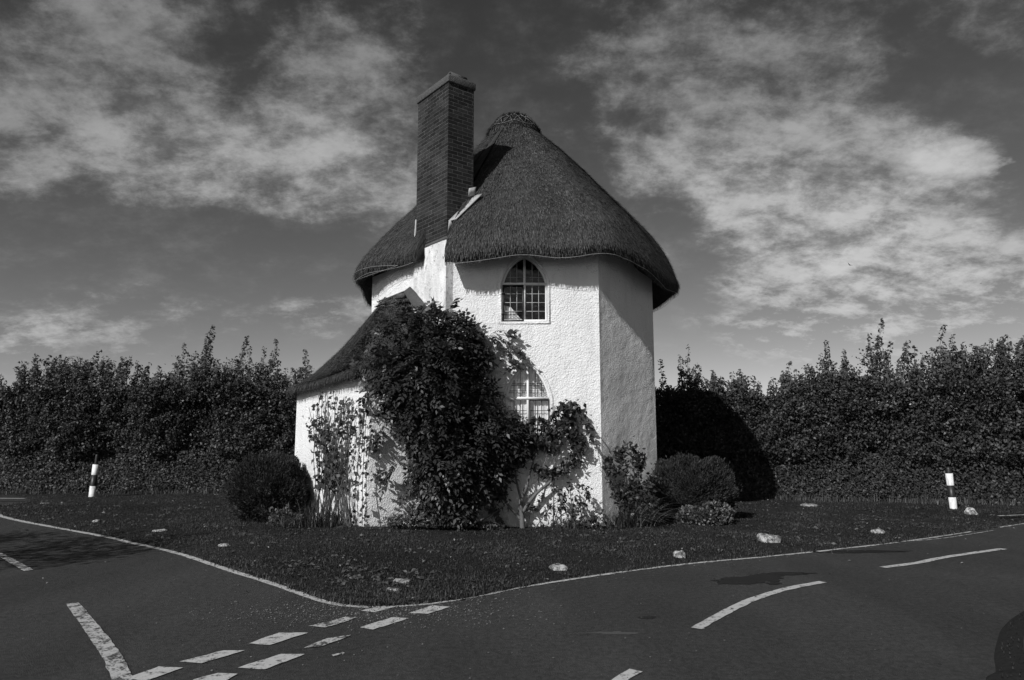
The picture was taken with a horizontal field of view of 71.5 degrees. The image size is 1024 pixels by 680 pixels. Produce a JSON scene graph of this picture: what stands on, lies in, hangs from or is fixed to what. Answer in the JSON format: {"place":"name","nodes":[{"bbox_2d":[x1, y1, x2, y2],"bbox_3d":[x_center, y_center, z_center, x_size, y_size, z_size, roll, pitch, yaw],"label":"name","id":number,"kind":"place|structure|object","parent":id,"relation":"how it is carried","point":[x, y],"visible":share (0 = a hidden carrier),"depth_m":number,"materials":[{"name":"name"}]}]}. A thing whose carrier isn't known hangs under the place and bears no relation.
{"place":"outdoors","nodes":[
{"label":"outdoors","id":0,"kind":"place"},
{"bbox_2d":[297,349,313,380],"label":"shrub","id":1,"kind":"object","parent":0,"point":[303,362],"visible":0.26,"depth_m":22.29,"materials":[{"name":"grey plant"}]},
{"bbox_2d":[0,493,1023,679],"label":"road","id":2,"kind":"structure","parent":0,"point":[843,620],"depth_m":6.30,"materials":[{"name":"grey asphalt"}]},
{"bbox_2d":[0,553,32,570],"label":"line","id":3,"kind":"object","parent":2,"relation":"on","point":[20,565],"visible":1,"depth_m":9.29,"materials":[{"name":"paint"}]},
{"bbox_2d":[66,602,133,679],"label":"line","id":4,"kind":"object","parent":2,"relation":"on","point":[113,658],"visible":1,"depth_m":5.58,"materials":[{"name":"paint"}]},
{"bbox_2d":[128,666,182,679],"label":"give way line","id":5,"kind":"object","parent":2,"relation":"on","point":[153,672],"visible":1,"depth_m":4.88,"materials":[{"name":"paint"}]},
{"bbox_2d":[0,514,370,607],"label":"edge line","id":6,"kind":"object","parent":2,"relation":"on","point":[245,575],"visible":0.91,"depth_m":9.29,"materials":[{"name":"paint"}]},
{"bbox_2d":[181,650,243,662],"bbox_3d":[-2.211,2.346,5.279,0.168,0.001,0.446,-6,-10,36],"label":"give way line","id":7,"kind":"object","parent":2,"relation":"on","point":[208,657],"visible":1,"depth_m":5.26,"materials":[{"name":"paint"}]},
{"bbox_2d":[193,673,235,679],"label":"give way line","id":8,"kind":"object","parent":2,"relation":"on","point":[221,676],"visible":1,"depth_m":4.82,"materials":[{"name":"paint"}]},
{"bbox_2d":[238,654,302,668],"bbox_3d":[-1.739,2.331,5.167,0.199,0.001,0.463,-4,-9,27],"label":"give way line","id":9,"kind":"object","parent":2,"relation":"on","point":[270,661],"visible":1,"depth_m":5.15,"materials":[{"name":"paint"}]},
{"bbox_2d":[251,632,304,644],"bbox_3d":[-1.900,2.415,5.768,0.214,0.001,0.457,-4,-9,29],"label":"give way line","id":10,"kind":"object","parent":2,"relation":"on","point":[273,638],"visible":1,"depth_m":5.74,"materials":[{"name":"paint"}]},
{"bbox_2d":[304,635,349,647],"bbox_3d":[-1.471,2.401,5.668,0.125,0.001,0.454,-4,-9,26],"label":"give way line","id":11,"kind":"object","parent":2,"relation":"on","point":[324,642],"visible":1,"depth_m":5.66,"materials":[{"name":"paint"}]},
{"bbox_2d":[310,617,356,626],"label":"give way line","id":12,"kind":"object","parent":2,"relation":"on","point":[327,624],"visible":1,"depth_m":6.24,"materials":[{"name":"paint"}]},
{"bbox_2d":[361,606,394,611],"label":"give way line","id":13,"kind":"object","parent":2,"relation":"on","point":[380,607],"visible":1,"depth_m":6.76,"materials":[{"name":"paint"}]},
{"bbox_2d":[361,617,407,628],"bbox_3d":[-1.116,2.481,6.240,0.158,0.001,0.464,-5,-9,32],"label":"give way line","id":14,"kind":"object","parent":2,"relation":"on","point":[378,624],"visible":1,"depth_m":6.21,"materials":[{"name":"paint"}]},
{"bbox_2d":[411,605,447,613],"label":"give way line","id":15,"kind":"object","parent":2,"relation":"on","point":[430,608],"visible":1,"depth_m":6.72,"materials":[{"name":"paint"}]},
{"bbox_2d":[3,516,1022,679],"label":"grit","id":16,"kind":"object","parent":2,"relation":"on","point":[400,613],"visible":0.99,"depth_m":6.71,"materials":[{"name":"gravel"}]},
{"bbox_2d":[591,631,638,634],"bbox_3d":[0.807,2.439,5.920,0.527,0.001,0.108,0,-8,0],"label":"road patch","id":17,"kind":"object","parent":2,"relation":"on","point":[618,632],"visible":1,"depth_m":5.93,"materials":[{"name":"grey asphalt"}]},
{"bbox_2d":[612,669,642,679],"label":"line","id":18,"kind":"object","parent":2,"relation":"on","point":[629,673],"visible":1,"depth_m":4.86,"materials":[{"name":"paint"}]},
{"bbox_2d":[638,615,654,618],"bbox_3d":[1.225,2.513,6.448,0.172,0.001,0.132,0,-8,0],"label":"road stain","id":19,"kind":"object","parent":2,"relation":"on","point":[649,616],"visible":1,"depth_m":6.43,"materials":[{"name":"grey asphalt"}]},
{"bbox_2d":[372,523,1023,606],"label":"edge line","id":20,"kind":"object","parent":2,"relation":"on","point":[679,564],"visible":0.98,"depth_m":9.07,"materials":[{"name":"paint"}]},
{"bbox_2d":[710,576,758,583],"bbox_3d":[2.567,2.743,8.095,0.661,0.001,0.440,6,-10,-38],"label":"road stain","id":21,"kind":"object","parent":2,"relation":"on","point":[731,580],"visible":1,"depth_m":8.06,"materials":[{"name":"black asphalt"}]},
{"bbox_2d":[692,581,826,628],"bbox_3d":[2.485,2.603,7.106,0.266,0.001,2.805,-8,-11,44],"label":"line","id":22,"kind":"object","parent":2,"relation":"on","point":[718,615],"visible":1,"depth_m":6.93,"materials":[{"name":"paint"}]},
{"bbox_2d":[741,572,783,582],"bbox_3d":[2.906,2.765,8.258,0.431,0.001,0.782,-5,-10,34],"label":"road stain","id":23,"kind":"object","parent":2,"relation":"on","point":[763,577],"visible":1,"depth_m":8.23,"materials":[{"name":"black asphalt"}]},
{"bbox_2d":[766,582,781,584],"bbox_3d":[2.921,2.722,7.952,0.188,0.001,0.141,4,-9,-27],"label":"road stain","id":24,"kind":"object","parent":2,"relation":"on","point":[773,583],"visible":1,"depth_m":7.94,"materials":[{"name":"black asphalt"}]},
{"bbox_2d":[770,572,807,574],"bbox_3d":[3.378,2.804,8.537,0.653,0.001,0.223,0,-8,0],"label":"road stain","id":25,"kind":"object","parent":2,"relation":"on","point":[788,573],"visible":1,"depth_m":8.53,"materials":[{"name":"grey asphalt"}]},
{"bbox_2d":[816,550,896,552],"bbox_3d":[5.011,3.038,10.209,1.561,0.001,0.336,0,-8,0],"label":"road stain","id":26,"kind":"object","parent":2,"relation":"on","point":[855,551],"visible":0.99,"depth_m":10.21,"materials":[{"name":"grey asphalt"}]},
{"bbox_2d":[880,548,1004,567],"bbox_3d":[5.950,2.967,9.710,3.006,0.001,0.152,5,-9,-31],"label":"line","id":27,"kind":"object","parent":2,"relation":"on","point":[931,559],"visible":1,"depth_m":9.60,"materials":[{"name":"paint"}]},
{"bbox_2d":[916,530,992,540],"bbox_3d":[7.455,3.271,11.883,2.543,0.001,0.105,5,-9,-31],"label":"edge line","id":28,"kind":"object","parent":2,"relation":"on","point":[953,536],"visible":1,"depth_m":11.77,"materials":[{"name":"paint"}]},
{"bbox_2d":[986,611,1023,679],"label":"verge","id":29,"kind":"structure","parent":2,"relation":"on","point":[1002,661],"depth_m":5.26,"materials":[{"name":"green plant"}]},
{"bbox_2d":[0,490,1023,606],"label":"grass ground","id":30,"kind":"structure","parent":0,"point":[611,566],"depth_m":11.13,"materials":[{"name":"plant"}]},
{"bbox_2d":[25,349,111,402],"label":"shrub","id":31,"kind":"object","parent":30,"relation":"on","point":[90,364],"visible":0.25,"depth_m":21.90,"materials":[{"name":"black plant"}]},
{"bbox_2d":[88,454,98,496],"bbox_3d":[-11.227,3.690,19.101,0.157,1.227,0.157,3,-8,0],"label":"bollard","id":32,"kind":"object","parent":30,"relation":"on","point":[94,477],"visible":0.96,"depth_m":19.05,"materials":[{"name":"white plastic"}]},
{"bbox_2d":[151,325,229,429],"bbox_3d":[-10.040,2.051,21.953,2.147,5.133,1.859,0,-8,0],"label":"shrub","id":33,"kind":"object","parent":30,"relation":"on","point":[205,358],"visible":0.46,"depth_m":22.00,"materials":[{"name":"grey plant"}]},
{"bbox_2d":[218,543,229,546],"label":"stone","id":34,"kind":"object","parent":30,"relation":"on","point":[223,545],"visible":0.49,"depth_m":10.36,"materials":[{"name":"grey stone"}]},
{"bbox_2d":[217,335,283,425],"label":"shrub","id":35,"kind":"object","parent":30,"relation":"on","point":[261,370],"visible":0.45,"depth_m":21.96,"materials":[{"name":"black plant"}]},
{"bbox_2d":[221,448,311,522],"bbox_3d":[-4.678,2.781,13.634,1.766,1.430,1.709,0,-8,0],"label":"round bush","id":36,"kind":"object","parent":30,"relation":"on","point":[263,480],"visible":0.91,"depth_m":13.25,"materials":[{"name":"black plant"}]},
{"bbox_2d":[265,503,299,525],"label":"leafy plant","id":37,"kind":"object","parent":30,"relation":"on","point":[280,511],"visible":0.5,"depth_m":12.63,"materials":[{"name":"grey plant"}]},
{"bbox_2d":[270,512,325,527],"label":"spiky plant","id":38,"kind":"object","parent":30,"relation":"on","point":[290,523],"visible":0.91,"depth_m":12.22,"materials":[{"name":"grey plant"}]},
{"bbox_2d":[281,494,356,527],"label":"spiky plant","id":39,"kind":"object","parent":30,"relation":"on","point":[312,514],"visible":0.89,"depth_m":12.17,"materials":[{"name":"grey plant"}]},
{"bbox_2d":[303,380,373,527],"bbox_3d":[-3.171,2.082,12.676,0.409,2.650,2.548,7,-10,-39],"label":"rose bush","id":40,"kind":"object","parent":30,"relation":"on","point":[331,472],"visible":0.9,"depth_m":12.54,"materials":[{"name":"grey plant"}]},
{"bbox_2d":[386,587,400,591],"bbox_3d":[-1.231,2.614,7.353,0.175,0.092,0.139,0,-8,0],"label":"stone","id":41,"kind":"object","parent":30,"relation":"on","point":[393,589],"visible":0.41,"depth_m":7.35,"materials":[{"name":"grey stone"}]},
{"bbox_2d":[394,578,410,583],"bbox_3d":[-1.191,2.644,7.675,0.195,0.130,0.161,0,-8,0],"label":"stone","id":42,"kind":"object","parent":30,"relation":"on","point":[399,580],"visible":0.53,"depth_m":7.64,"materials":[{"name":"white stone"}]},
{"bbox_2d":[340,297,538,530],"bbox_3d":[-1.119,1.338,12.157,3.376,4.371,1.737,4,-9,-26],"label":"climbing shrub","id":43,"kind":"object","parent":30,"relation":"on","point":[470,464],"visible":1,"depth_m":11.93,"materials":[{"name":"black plant"}]},
{"bbox_2d":[379,503,504,529],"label":"ground cover","id":44,"kind":"object","parent":30,"relation":"on","point":[409,519],"visible":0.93,"depth_m":11.83,"materials":[{"name":"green plant"}]},
{"bbox_2d":[285,72,679,526],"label":"thatched cottage","id":45,"kind":"structure","parent":30,"relation":"on","point":[557,257],"depth_m":13.24,"materials":[{"name":"white paint"}]},
{"bbox_2d":[499,254,550,323],"bbox_3d":[0.232,-0.933,13.231,0.953,1.423,0.160,0,-8,0],"label":"window","id":46,"kind":"structure","parent":45,"relation":"in","point":[507,315],"depth_m":13.19,"materials":[{"name":"white paint"}]},
{"bbox_2d":[502,359,553,449],"bbox_3d":[0.288,1.191,12.924,0.919,1.691,0.138,0,-8,0],"label":"window","id":47,"kind":"structure","parent":45,"relation":"in","point":[528,391],"depth_m":12.97,"materials":[{"name":"white paint"}]},
{"bbox_2d":[4,497,1014,603],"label":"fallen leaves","id":48,"kind":"object","parent":30,"relation":"on","point":[502,537],"visible":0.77,"depth_m":10.72,"materials":[{"name":"grey plant"}]},
{"bbox_2d":[0,447,1023,504],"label":"undergrowth","id":49,"kind":"object","parent":30,"relation":"on","point":[760,488],"visible":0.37,"depth_m":18.68,"materials":[{"name":"black plant"}]},
{"bbox_2d":[0,483,1023,505],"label":"long grass","id":50,"kind":"structure","parent":30,"relation":"on","point":[822,498],"depth_m":17.83,"materials":[{"name":"black plant"}]},
{"bbox_2d":[482,399,596,528],"bbox_3d":[0.454,2.179,12.509,2.117,2.291,0.365,0,-8,0],"label":"climbing plant","id":51,"kind":"object","parent":30,"relation":"on","point":[568,411],"visible":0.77,"depth_m":12.53,"materials":[{"name":"grey plant"}]},
{"bbox_2d":[553,426,554,520],"bbox_3d":[0.751,2.424,12.505,0.085,1.851,0.022,0,-8,0],"label":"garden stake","id":52,"kind":"object","parent":30,"relation":"on","point":[554,476],"visible":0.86,"depth_m":12.49,"materials":[{"name":"grey wood"}]},
{"bbox_2d":[549,563,568,570],"bbox_3d":[0.564,2.788,8.597,0.240,0.160,0.201,0,-8,0],"label":"stone","id":53,"kind":"object","parent":30,"relation":"on","point":[558,567],"visible":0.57,"depth_m":8.55,"materials":[{"name":"grey stone"}]},
{"bbox_2d":[535,517,612,530],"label":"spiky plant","id":54,"kind":"object","parent":30,"relation":"on","point":[569,525],"visible":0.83,"depth_m":12.19,"materials":[{"name":"grey plant"}]},
{"bbox_2d":[535,466,624,529],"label":"young plant","id":55,"kind":"object","parent":30,"relation":"on","point":[593,517],"visible":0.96,"depth_m":12.33,"materials":[{"name":"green plant"}]},
{"bbox_2d":[597,504,641,527],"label":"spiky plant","id":56,"kind":"object","parent":30,"relation":"on","point":[626,522],"visible":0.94,"depth_m":12.35,"materials":[{"name":"grey plant"}]},
{"bbox_2d":[601,436,663,525],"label":"herb plant","id":57,"kind":"object","parent":30,"relation":"on","point":[632,488],"visible":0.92,"depth_m":12.68,"materials":[{"name":"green plant"}]},
{"bbox_2d":[622,498,691,525],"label":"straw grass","id":58,"kind":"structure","parent":30,"relation":"on","point":[648,521],"depth_m":12.51,"materials":[{"name":"grey plant"}]},
{"bbox_2d":[673,550,685,557],"bbox_3d":[2.239,2.921,9.508,0.150,0.210,0.126,0,-8,0],"label":"stone","id":59,"kind":"object","parent":30,"relation":"on","point":[679,554],"visible":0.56,"depth_m":9.47,"materials":[{"name":"grey stone"}]},
{"bbox_2d":[658,344,702,455],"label":"shrub","id":60,"kind":"object","parent":30,"relation":"on","point":[682,373],"visible":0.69,"depth_m":20.46,"materials":[{"name":"black plant"}]},
{"bbox_2d":[651,450,742,521],"bbox_3d":[3.478,2.833,13.864,1.930,1.390,1.702,0,-8,0],"label":"round bush","id":61,"kind":"object","parent":30,"relation":"on","point":[694,484],"visible":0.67,"depth_m":13.41,"materials":[{"name":"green plant"}]},
{"bbox_2d":[673,499,740,525],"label":"flowering plant","id":62,"kind":"object","parent":30,"relation":"on","point":[697,514],"visible":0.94,"depth_m":12.87,"materials":[{"name":"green plant"}]},
{"bbox_2d":[703,361,796,427],"bbox_3d":[6.675,2.469,19.936,2.503,3.752,1.708,0,-8,0],"label":"shrub","id":63,"kind":"object","parent":30,"relation":"on","point":[720,382],"visible":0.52,"depth_m":19.90,"materials":[{"name":"black plant"}]},
{"bbox_2d":[756,533,780,542],"bbox_3d":[3.901,3.065,10.788,0.315,0.250,0.261,0,-8,0],"label":"stone","id":64,"kind":"object","parent":30,"relation":"on","point":[762,537],"visible":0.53,"depth_m":10.69,"materials":[{"name":"grey stone"}]},
{"bbox_2d":[800,503,817,506],"bbox_3d":[6.848,3.835,16.344,0.431,0.155,0.344,0,-8,0],"label":"stone","id":65,"kind":"object","parent":30,"relation":"on","point":[809,505],"visible":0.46,"depth_m":16.24,"materials":[{"name":"grey stone"}]},
{"bbox_2d":[655,334,1023,499],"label":"hedge","id":66,"kind":"object","parent":30,"relation":"on","point":[772,431],"visible":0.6,"depth_m":18.51,"materials":[{"name":"black plant"}]},
{"bbox_2d":[812,318,903,437],"bbox_3d":[9.269,1.822,19.157,2.121,4.814,1.874,0,-8,0],"label":"shrub","id":67,"kind":"object","parent":30,"relation":"on","point":[873,367],"visible":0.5,"depth_m":19.14,"materials":[{"name":"grey plant"}]},
{"bbox_2d":[871,529,884,533],"bbox_3d":[6.099,3.235,11.848,0.213,0.173,0.194,0,-8,0],"label":"stone","id":68,"kind":"object","parent":30,"relation":"on","point":[878,531],"visible":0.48,"depth_m":11.79,"materials":[{"name":"grey stone"}]},
{"bbox_2d":[894,325,971,396],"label":"shrub","id":69,"kind":"object","parent":30,"relation":"on","point":[905,359],"visible":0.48,"depth_m":18.74,"materials":[{"name":"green plant"}]},
{"bbox_2d":[945,467,956,508],"bbox_3d":[9.749,3.326,15.778,0.147,1.019,0.147,-3,-8,0],"label":"bollard","id":70,"kind":"object","parent":30,"relation":"on","point":[951,489],"visible":0.93,"depth_m":15.74,"materials":[{"name":"white plastic"}]},
{"bbox_2d":[964,507,977,514],"bbox_3d":[9.506,3.615,14.682,0.289,0.321,0.175,0,-8,0],"label":"stone","id":71,"kind":"object","parent":30,"relation":"on","point":[969,510],"visible":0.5,"depth_m":14.63,"materials":[{"name":"grey stone"}]},
{"bbox_2d":[959,337,1023,416],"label":"shrub","id":72,"kind":"object","parent":30,"relation":"on","point":[997,359],"visible":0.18,"depth_m":18.05,"materials":[{"name":"black plant"}]},
{"bbox_2d":[0,0,1023,414],"label":"sky","id":73,"kind":"structure","parent":0,"point":[171,171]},
{"bbox_2d":[999,611,1023,679],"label":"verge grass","id":74,"kind":"structure","parent":0,"point":[1011,647],"depth_m":5.32,"materials":[{"name":"plant"}]},
{"label":"far verge","id":75,"kind":"structure","parent":0,"visible":0},
{"bbox_2d":[0,353,309,489],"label":"hedge","id":76,"kind":"object","parent":75,"relation":"on","point":[104,423],"visible":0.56,"depth_m":21.36,"materials":[{"name":"black plant"}]}
]}

